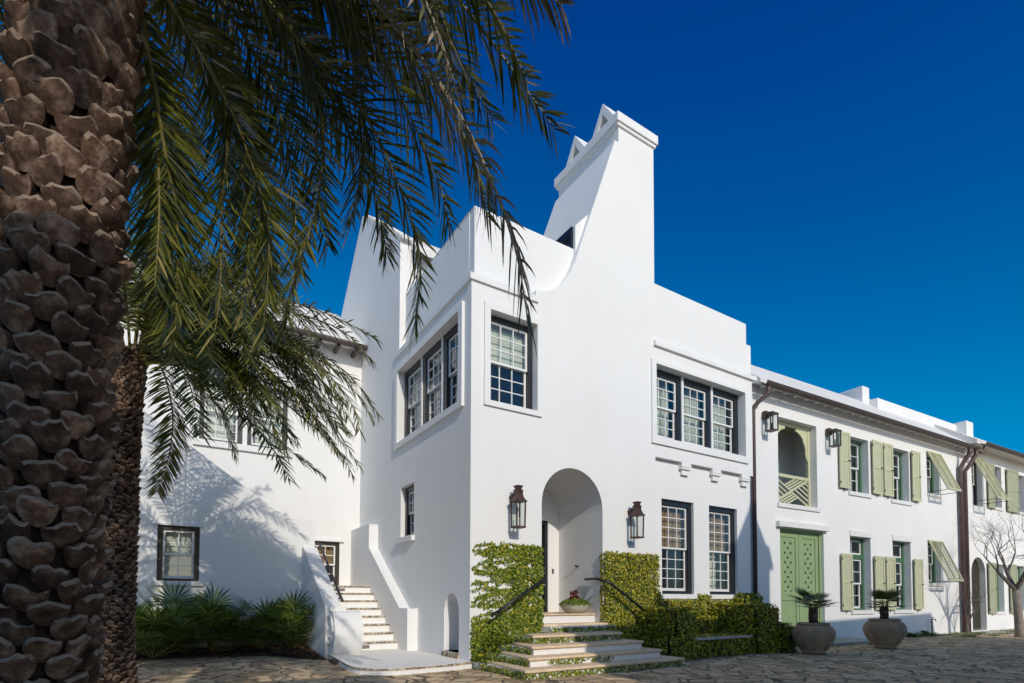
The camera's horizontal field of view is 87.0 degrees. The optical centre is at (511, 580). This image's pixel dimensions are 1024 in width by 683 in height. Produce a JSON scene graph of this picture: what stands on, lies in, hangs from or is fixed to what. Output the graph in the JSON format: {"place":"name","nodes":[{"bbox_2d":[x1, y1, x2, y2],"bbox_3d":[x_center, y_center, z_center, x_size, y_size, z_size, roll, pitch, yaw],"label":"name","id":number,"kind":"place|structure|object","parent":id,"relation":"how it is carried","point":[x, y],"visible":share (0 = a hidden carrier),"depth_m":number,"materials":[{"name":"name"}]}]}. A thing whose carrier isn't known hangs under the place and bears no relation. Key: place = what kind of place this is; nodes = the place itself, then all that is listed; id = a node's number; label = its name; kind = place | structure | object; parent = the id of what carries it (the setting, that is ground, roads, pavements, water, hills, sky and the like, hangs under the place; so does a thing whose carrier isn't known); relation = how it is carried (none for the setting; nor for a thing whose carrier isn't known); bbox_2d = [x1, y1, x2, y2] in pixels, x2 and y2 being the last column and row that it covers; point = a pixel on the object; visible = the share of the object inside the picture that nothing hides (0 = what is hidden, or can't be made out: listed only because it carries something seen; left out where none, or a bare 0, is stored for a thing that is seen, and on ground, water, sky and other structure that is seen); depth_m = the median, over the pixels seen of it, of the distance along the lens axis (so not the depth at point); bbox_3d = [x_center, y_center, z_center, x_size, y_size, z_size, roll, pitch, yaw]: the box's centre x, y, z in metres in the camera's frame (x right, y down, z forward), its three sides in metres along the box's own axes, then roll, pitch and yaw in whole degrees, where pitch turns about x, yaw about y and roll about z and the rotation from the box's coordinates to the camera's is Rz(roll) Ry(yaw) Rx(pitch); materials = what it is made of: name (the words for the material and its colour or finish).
{"place":"outdoors","nodes":[
{"label":"outdoors","id":0,"kind":"place"},
{"bbox_2d":[0,0,1023,453],"label":"sky","id":1,"kind":"structure","parent":0,"point":[841,182],"materials":[{"name":"blue"}]},
{"bbox_2d":[137,633,1023,682],"bbox_3d":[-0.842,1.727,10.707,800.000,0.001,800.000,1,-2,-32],"label":"courtyard paving","id":2,"kind":"structure","parent":0,"point":[947,659],"depth_m":10.40,"materials":[{"name":"grey stone"}]},
{"bbox_2d":[133,643,325,660],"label":"mulch","id":3,"kind":"object","parent":2,"relation":"on","point":[298,651],"visible":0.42,"depth_m":12.65,"materials":[{"name":"brown soil"}]},
{"bbox_2d":[133,601,180,654],"bbox_3d":[-8.636,1.011,11.778,2.468,1.383,2.289,0,-2,-7],"label":"palmetto","id":4,"kind":"object","parent":3,"relation":"on","point":[144,609],"visible":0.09,"depth_m":11.80,"materials":[{"name":"green plant"}]},
{"bbox_2d":[134,606,210,657],"bbox_3d":[-7.783,1.095,12.006,2.223,1.236,2.813,1,-2,-32],"label":"palmetto","id":5,"kind":"object","parent":3,"relation":"on","point":[163,642],"visible":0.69,"depth_m":11.67,"materials":[{"name":"green plant"}]},
{"bbox_2d":[134,578,242,654],"bbox_3d":[-7.786,0.826,12.585,2.980,1.815,2.973,1,-2,-32],"label":"palmetto","id":6,"kind":"object","parent":3,"relation":"on","point":[189,604],"visible":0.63,"depth_m":12.21,"materials":[{"name":"green plant"}]},
{"bbox_2d":[167,580,279,653],"bbox_3d":[-6.865,0.858,13.033,2.721,1.788,2.544,1,-2,-32],"label":"palmetto","id":7,"kind":"object","parent":3,"relation":"on","point":[214,616],"visible":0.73,"depth_m":12.68,"materials":[{"name":"green plant"}]},
{"bbox_2d":[211,601,265,651],"bbox_3d":[-6.531,1.137,13.766,2.465,1.283,2.222,1,-2,-32],"label":"palmetto","id":8,"kind":"object","parent":3,"relation":"on","point":[244,626],"visible":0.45,"depth_m":13.10,"materials":[{"name":"green plant"}]},
{"bbox_2d":[219,585,304,650],"bbox_3d":[-6.005,0.899,13.508,2.459,1.744,3.040,1,-2,-32],"label":"palmetto","id":9,"kind":"object","parent":3,"relation":"on","point":[271,632],"visible":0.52,"depth_m":13.20,"materials":[{"name":"green plant"}]},
{"bbox_2d":[223,589,315,649],"bbox_3d":[-5.373,0.972,13.067,3.236,1.569,2.542,1,-2,-32],"label":"palmetto","id":10,"kind":"object","parent":3,"relation":"on","point":[294,628],"visible":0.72,"depth_m":12.97,"materials":[{"name":"green plant"}]},
{"bbox_2d":[96,137,384,682],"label":"date palm","id":11,"kind":"object","parent":2,"relation":"on","point":[238,367],"visible":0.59,"depth_m":8.19,"materials":[{"name":"green plant"}]},
{"bbox_2d":[0,0,575,682],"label":"date palm","id":12,"kind":"object","parent":2,"relation":"on","point":[78,160],"visible":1,"depth_m":3.22,"materials":[{"name":"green plant"}]},
{"bbox_2d":[136,410,471,674],"bbox_3d":[-8.246,-3.798,10.490,13.011,11.012,7.907,1,-2,-32],"label":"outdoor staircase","id":13,"kind":"structure","parent":2,"relation":"on","point":[205,525],"depth_m":13.33,"materials":[{"name":"paint"}]},
{"bbox_2d":[156,525,199,580],"bbox_3d":[-8.104,-0.644,13.123,0.870,1.330,0.217,1,-2,-32],"label":"window","id":14,"kind":"structure","parent":13,"relation":"in","point":[178,547],"depth_m":13.16,"materials":[{"name":"grey wood"}]},
{"bbox_2d":[316,542,343,601],"bbox_3d":[-4.678,-0.262,13.696,0.132,1.619,2.667,1,-2,-32],"label":"stair handrail","id":15,"kind":"object","parent":13,"relation":"attached to","point":[331,573],"visible":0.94,"depth_m":13.48,"materials":[{"name":"brown metal"}]},
{"bbox_2d":[117,104,756,660],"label":"white house","id":16,"kind":"structure","parent":2,"relation":"on","point":[611,406],"depth_m":13.46,"materials":[{"name":"paint"}]},
{"bbox_2d":[199,378,254,443],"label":"window","id":17,"kind":"structure","parent":16,"relation":"in","point":[219,431],"depth_m":15.38,"materials":[{"name":"white"}]},
{"bbox_2d":[233,386,287,449],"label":"window","id":18,"kind":"structure","parent":16,"relation":"in","point":[249,436],"depth_m":15.98,"materials":[{"name":"white"}]},
{"bbox_2d":[315,541,338,584],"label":"window","id":19,"kind":"structure","parent":16,"relation":"in","point":[331,549],"depth_m":16.85,"materials":[{"name":"grey wood"}]},
{"bbox_2d":[405,485,413,535],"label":"window","id":20,"kind":"structure","parent":16,"relation":"in","point":[409,491],"depth_m":14.10,"materials":[{"name":"black"}]},
{"bbox_2d":[404,358,420,437],"bbox_3d":[-2.307,-4.655,14.133,0.605,2.230,1.213,1,-2,-32],"label":"window","id":21,"kind":"structure","parent":16,"relation":"in","point":[412,404],"depth_m":14.35,"materials":[{"name":"white"}]},
{"bbox_2d":[423,339,440,424],"bbox_3d":[-1.650,-4.690,13.092,0.605,2.230,1.163,1,-2,-32],"label":"window","id":22,"kind":"structure","parent":16,"relation":"in","point":[431,359],"depth_m":13.29,"materials":[{"name":"white"}]},
{"bbox_2d":[443,323,491,410],"bbox_3d":[-1.006,-4.725,12.071,0.605,2.230,1.163,1,-2,-32],"label":"window","id":23,"kind":"structure","parent":16,"relation":"in","point":[450,338],"depth_m":12.27,"materials":[{"name":"white"}]},
{"bbox_2d":[455,315,531,408],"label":"window","id":24,"kind":"structure","parent":16,"relation":"in","point":[511,364],"depth_m":11.89,"materials":[{"name":"white"}]},
{"bbox_2d":[490,577,545,616],"bbox_3d":[0.150,0.332,11.139,1.570,0.835,0.412,1,-2,-32],"label":"step handrail","id":25,"kind":"object","parent":16,"relation":"attached to","point":[499,610],"visible":1,"depth_m":10.95,"materials":[{"name":"black metal"}]},
{"bbox_2d":[509,485,527,528],"bbox_3d":[0.100,-1.516,11.179,0.280,0.880,0.390,1,-2,-32],"label":"wall lantern","id":26,"kind":"object","parent":16,"relation":"attached to","point":[517,497],"depth_m":11.09,"materials":[{"name":"orange metal"}]},
{"bbox_2d":[542,521,546,611],"bbox_3d":[0.407,-0.351,13.694,1.110,2.390,0.120,1,-2,-32],"label":"front door","id":27,"kind":"structure","parent":16,"relation":"in","point":[544,523],"depth_m":13.92,"materials":[{"name":"black"}]},
{"bbox_2d":[560,604,588,612],"bbox_3d":[1.497,0.680,12.927,0.700,0.210,0.700,1,-2,-32],"label":"stone bowl","id":28,"kind":"object","parent":16,"relation":"on","point":[573,608],"visible":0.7,"depth_m":12.68,"materials":[{"name":"beige stone"}]},
{"bbox_2d":[559,598,590,605],"bbox_3d":[1.491,0.516,12.925,0.786,0.220,0.780,1,-2,-32],"label":"moss mound","id":29,"kind":"object","parent":28,"relation":"in","point":[580,602],"visible":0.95,"depth_m":12.73,"materials":[{"name":"green plant"}]},
{"bbox_2d":[568,590,580,601],"bbox_3d":[1.490,0.386,12.930,0.336,0.316,0.304,0,-2,0],"label":"succulent","id":30,"kind":"object","parent":29,"relation":"on","point":[573,595],"visible":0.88,"depth_m":12.90,"materials":[{"name":"red plant"}]},
{"bbox_2d":[469,541,683,679],"bbox_3d":[1.313,0.487,10.912,3.986,2.609,2.112,1,-2,-32],"label":"climbing fig","id":31,"kind":"object","parent":16,"relation":"attached to","point":[532,553],"visible":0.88,"depth_m":11.05,"materials":[{"name":"green plant"}]},
{"bbox_2d":[584,578,647,612],"bbox_3d":[2.499,0.370,12.910,1.307,0.855,0.841,1,-2,-23],"label":"step handrail","id":32,"kind":"object","parent":16,"relation":"attached to","point":[623,593],"visible":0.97,"depth_m":12.58,"materials":[{"name":"black metal"}]},
{"bbox_2d":[598,550,662,639],"bbox_3d":[2.978,0.580,12.963,1.975,2.589,0.487,1,-2,-32],"label":"climbing fig","id":33,"kind":"object","parent":16,"relation":"attached to","point":[624,623],"visible":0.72,"depth_m":12.92,"materials":[{"name":"green plant"}]},
{"bbox_2d":[627,501,645,538],"bbox_3d":[2.967,-1.445,12.986,0.280,0.880,0.390,1,-2,-32],"label":"wall lantern","id":34,"kind":"object","parent":16,"relation":"attached to","point":[636,511],"depth_m":12.89,"materials":[{"name":"orange metal"}]},
{"bbox_2d":[657,369,680,440],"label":"window","id":35,"kind":"structure","parent":16,"relation":"in","point":[668,385],"depth_m":14.52,"materials":[{"name":"white"}]},
{"bbox_2d":[661,499,691,593],"bbox_3d":[4.279,-0.867,14.389,1.240,2.470,0.217,1,-2,-32],"label":"window","id":36,"kind":"structure","parent":16,"relation":"in","point":[676,516],"depth_m":14.54,"materials":[{"name":"white wood"}]},
{"bbox_2d":[684,378,710,447],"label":"window","id":37,"kind":"structure","parent":16,"relation":"in","point":[697,430],"depth_m":15.16,"materials":[{"name":"white"}]},
{"bbox_2d":[662,506,734,594],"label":"window","id":38,"kind":"structure","parent":16,"relation":"in","point":[721,520],"depth_m":15.56,"materials":[{"name":"white wood"}]},
{"bbox_2d":[713,388,737,454],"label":"window","id":39,"kind":"structure","parent":16,"relation":"in","point":[725,404],"depth_m":15.82,"materials":[{"name":"white"}]},
{"bbox_2d":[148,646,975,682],"bbox_3d":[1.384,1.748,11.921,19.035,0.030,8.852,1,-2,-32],"label":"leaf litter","id":40,"kind":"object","parent":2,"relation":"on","point":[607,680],"visible":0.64,"depth_m":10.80,"materials":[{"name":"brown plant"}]},
{"bbox_2d":[472,622,684,679],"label":"entrance steps","id":41,"kind":"structure","parent":2,"relation":"on","point":[627,652],"depth_m":10.47,"materials":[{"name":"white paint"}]},
{"bbox_2d":[638,592,796,660],"bbox_3d":[5.284,1.094,13.727,5.225,1.650,1.799,1,-2,-32],"label":"clipped hedge","id":42,"kind":"object","parent":2,"relation":"on","point":[671,629],"visible":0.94,"depth_m":13.53,"materials":[{"name":"green plant"}]},
{"bbox_2d":[695,635,753,640],"bbox_3d":[4.901,1.392,13.276,2.240,0.060,0.800,1,-2,-32],"label":"garden seat","id":43,"kind":"object","parent":42,"relation":"in","point":[724,637],"visible":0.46,"depth_m":12.99,"materials":[{"name":"stone"}]},
{"bbox_2d":[791,622,835,654],"bbox_3d":[7.577,1.458,13.567,0.989,0.784,0.989,1,-2,-32],"label":"clay planter","id":44,"kind":"object","parent":2,"relation":"on","point":[818,638],"visible":1,"depth_m":13.25,"materials":[{"name":"ceramic"}]},
{"bbox_2d":[783,586,843,622],"bbox_3d":[7.605,0.614,13.563,1.330,1.024,1.398,1,-2,-32],"label":"fan palm","id":45,"kind":"object","parent":44,"relation":"in","point":[812,610],"visible":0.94,"depth_m":13.54,"materials":[{"name":"green plant"}]},
{"bbox_2d":[796,637,870,646],"bbox_3d":[9.895,1.925,16.811,4.150,0.090,1.300,1,-2,-29],"label":"doorstep","id":46,"kind":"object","parent":2,"relation":"on","point":[842,641],"depth_m":16.61,"materials":[{"name":"stone"}]},
{"bbox_2d":[863,618,907,648],"bbox_3d":[10.473,1.498,15.179,1.050,0.832,1.050,1,-2,-32],"label":"clay planter","id":47,"kind":"object","parent":2,"relation":"on","point":[879,633],"visible":1,"depth_m":14.85,"materials":[{"name":"ceramic"}]},
{"bbox_2d":[857,587,910,618],"bbox_3d":[10.469,0.666,15.181,1.294,0.989,1.312,0,-2,3],"label":"fan palm","id":48,"kind":"object","parent":47,"relation":"in","point":[890,595],"visible":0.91,"depth_m":15.11,"materials":[{"name":"green plant"}]},
{"bbox_2d":[906,632,919,636],"bbox_3d":[14.666,1.999,19.796,0.636,0.229,0.616,0,-2,4],"label":"ground plant","id":49,"kind":"object","parent":2,"relation":"on","point":[910,634],"visible":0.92,"depth_m":19.75,"materials":[{"name":"green plant"}]},
{"bbox_2d":[917,630,936,635],"bbox_3d":[15.808,1.991,20.508,0.697,0.269,0.777,1,-2,-32],"label":"ground plant","id":50,"kind":"object","parent":2,"relation":"on","point":[926,633],"visible":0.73,"depth_m":20.40,"materials":[{"name":"green plant"}]},
{"bbox_2d":[931,617,935,632],"bbox_3d":[16.447,1.788,21.051,0.124,0.697,0.185,3,-3,-52],"label":"standpipe","id":51,"kind":"object","parent":2,"relation":"on","point":[932,624],"visible":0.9,"depth_m":21.08,"materials":[{"name":"grey metal"}]},
{"bbox_2d":[917,629,1013,636],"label":"grass","id":52,"kind":"structure","parent":2,"relation":"on","point":[974,634],"depth_m":21.16,"materials":[{"name":"green plant"}]},
{"bbox_2d":[957,577,1004,633],"bbox_3d":[18.891,0.990,21.635,1.820,2.447,1.444,-1,-2,28],"label":"bare shrub","id":53,"kind":"object","parent":2,"relation":"on","point":[968,620],"visible":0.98,"depth_m":21.83,"materials":[{"name":"brown plant"}]},
{"bbox_2d":[949,502,1023,637],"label":"bare tree","id":54,"kind":"object","parent":2,"relation":"on","point":[1017,610],"visible":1,"depth_m":19.99,"materials":[{"name":"brown plant"}]},
{"bbox_2d":[749,365,980,638],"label":"row house","id":55,"kind":"structure","parent":0,"point":[877,499],"depth_m":19.29,"materials":[{"name":"paint"}]},
{"bbox_2d":[762,411,778,432],"bbox_3d":[7.834,-4.835,16.369,0.300,0.640,0.380,1,-2,-29],"label":"wall lantern","id":56,"kind":"object","parent":55,"relation":"attached to","point":[766,415],"depth_m":16.33,"materials":[{"name":"brown metal"}]},
{"bbox_2d":[780,532,799,626],"bbox_3d":[8.781,0.189,17.182,1.055,3.440,0.060,1,-2,-29],"label":"door leaf","id":57,"kind":"structure","parent":55,"relation":"in","point":[789,558],"depth_m":17.22,"materials":[{"name":"green wood"}]},
{"bbox_2d":[798,533,818,621],"bbox_3d":[9.713,0.210,17.707,1.045,3.440,0.060,1,-2,-29],"label":"door leaf","id":58,"kind":"structure","parent":55,"relation":"in","point":[807,544],"depth_m":17.71,"materials":[{"name":"green wood"}]},
{"bbox_2d":[826,428,841,447],"bbox_3d":[10.725,-4.770,18.000,0.300,0.640,0.380,1,-2,-29],"label":"wall lantern","id":59,"kind":"object","parent":55,"relation":"attached to","point":[829,431],"depth_m":17.96,"materials":[{"name":"brown metal"}]},
{"bbox_2d":[849,440,861,492],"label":"window","id":60,"kind":"structure","parent":55,"relation":"in","point":[856,468],"depth_m":19.62,"materials":[{"name":"white"}]},
{"bbox_2d":[850,537,863,556],"bbox_3d":[11.786,-1.222,19.844,2.000,0.955,1.455,1,-2,-29],"label":"transom window","id":61,"kind":"structure","parent":55,"relation":"in","point":[856,544],"depth_m":19.50,"materials":[{"name":"white wood"}]},
{"bbox_2d":[852,551,864,609],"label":"window","id":62,"kind":"structure","parent":55,"relation":"in","point":[858,562],"depth_m":19.48,"materials":[{"name":"white wood"}]},
{"bbox_2d":[891,451,902,500],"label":"window","id":63,"kind":"structure","parent":55,"relation":"in","point":[897,457],"depth_m":21.02,"materials":[{"name":"white"}]},
{"bbox_2d":[892,542,903,559],"bbox_3d":[14.234,-1.167,21.224,2.020,0.955,1.455,1,-2,-29],"label":"transom window","id":64,"kind":"structure","parent":55,"relation":"in","point":[898,549],"depth_m":20.90,"materials":[{"name":"white wood"}]},
{"bbox_2d":[893,554,904,609],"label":"window","id":65,"kind":"structure","parent":55,"relation":"in","point":[899,563],"depth_m":20.86,"materials":[{"name":"white wood"}]},
{"bbox_2d":[927,457,933,493],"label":"window","id":66,"kind":"structure","parent":55,"relation":"in","point":[930,485],"depth_m":22.17,"materials":[{"name":"white"}]},
{"bbox_2d":[928,543,935,582],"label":"window","id":67,"kind":"structure","parent":55,"relation":"in","point":[931,555],"depth_m":22.04,"materials":[{"name":"green"}]},
{"bbox_2d":[934,424,1023,631],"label":"row house","id":68,"kind":"structure","parent":0,"point":[995,477],"depth_m":24.15,"materials":[{"name":"paint"}]},
{"bbox_2d":[972,461,976,505],"bbox_3d":[20.308,-4.294,23.966,1.030,2.080,0.150,1,-2,-29],"label":"window","id":69,"kind":"structure","parent":68,"relation":"in","point":[974,473],"depth_m":24.13,"materials":[{"name":"white"}]},
{"bbox_2d":[996,565,998,611],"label":"window","id":70,"kind":"structure","parent":68,"relation":"in","point":[996,565],"depth_m":24.90,"materials":[{"name":"green wood"}]},
{"bbox_2d":[1017,567,1020,589],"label":"window","id":71,"kind":"structure","parent":68,"relation":"in","point":[1018,568],"depth_m":26.16,"materials":[{"name":"green"}]},
{"bbox_2d":[959,630,1013,635],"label":"path","id":72,"kind":"structure","parent":0,"point":[991,632],"depth_m":22.56,"materials":[{"name":"stone"}]}
]}

